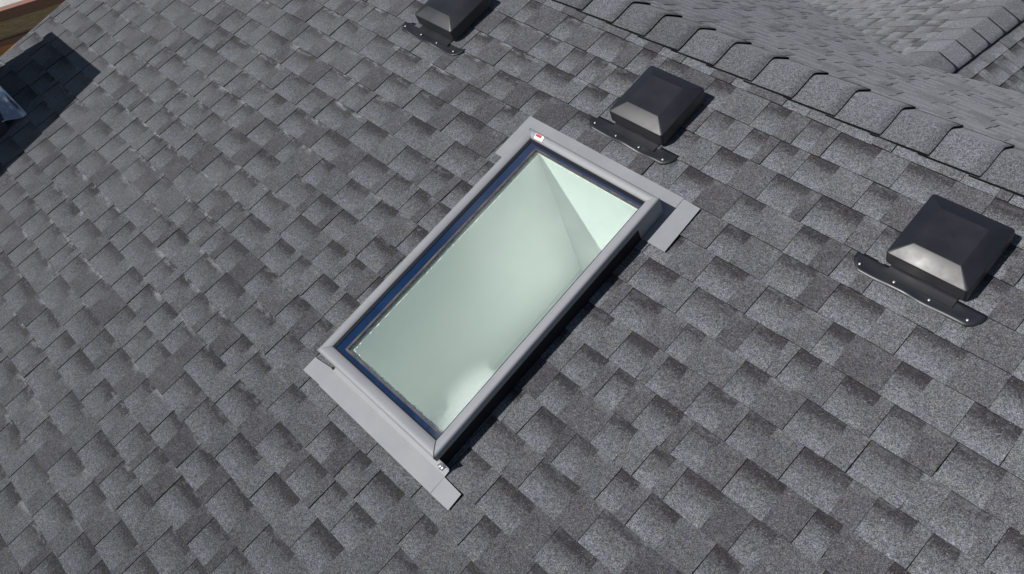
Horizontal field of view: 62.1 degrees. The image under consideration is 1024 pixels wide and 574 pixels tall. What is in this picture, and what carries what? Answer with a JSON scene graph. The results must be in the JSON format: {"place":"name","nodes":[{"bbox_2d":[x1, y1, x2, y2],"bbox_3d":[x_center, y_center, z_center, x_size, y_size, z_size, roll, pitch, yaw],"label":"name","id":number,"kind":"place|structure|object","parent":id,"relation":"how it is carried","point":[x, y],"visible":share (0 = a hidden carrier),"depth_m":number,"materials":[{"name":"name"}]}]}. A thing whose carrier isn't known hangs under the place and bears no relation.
{"place":"outdoors","nodes":[
{"label":"outdoors","id":0,"kind":"place"},
{"bbox_2d":[0,0,65,56],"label":"balcony","id":1,"kind":"structure","parent":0,"point":[19,19],"depth_m":7.84,"materials":[{"name":"brown wood"}]},
{"bbox_2d":[0,0,1023,573],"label":"house","id":2,"kind":"structure","parent":0,"point":[220,220],"depth_m":3.50,"materials":[{"name":"grey asphalt"}]},
{"bbox_2d":[0,86,26,137],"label":"chimney","id":3,"kind":"object","parent":2,"relation":"on","point":[11,108],"visible":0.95,"depth_m":5.17,"materials":[{"name":"grey metal"}]},
{"bbox_2d":[402,0,492,55],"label":"roof vent","id":4,"kind":"object","parent":2,"relation":"on","point":[445,23],"visible":1,"depth_m":4.28,"materials":[{"name":"black plastic"}]},
{"bbox_2d":[303,116,699,509],"bbox_3d":[0.063,0.234,3.821,0.999,1.131,1.508,35,77,33],"label":"skylight","id":5,"kind":"object","parent":2,"relation":"on","point":[432,349],"visible":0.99,"depth_m":3.62,"materials":[{"name":"grey metal"}]},
{"bbox_2d":[589,66,705,163],"bbox_3d":[0.587,-0.756,3.620,0.472,0.113,0.370,35,77,33],"label":"roof vent","id":6,"kind":"object","parent":2,"relation":"on","point":[652,109],"visible":1,"depth_m":3.57,"materials":[{"name":"black plastic"}]},
{"bbox_2d":[854,194,1014,326],"bbox_3d":[1.468,-0.119,2.914,0.472,0.113,0.370,35,77,33],"label":"roof vent","id":7,"kind":"object","parent":2,"relation":"on","point":[943,255],"visible":1,"depth_m":2.88,"materials":[{"name":"black plastic"}]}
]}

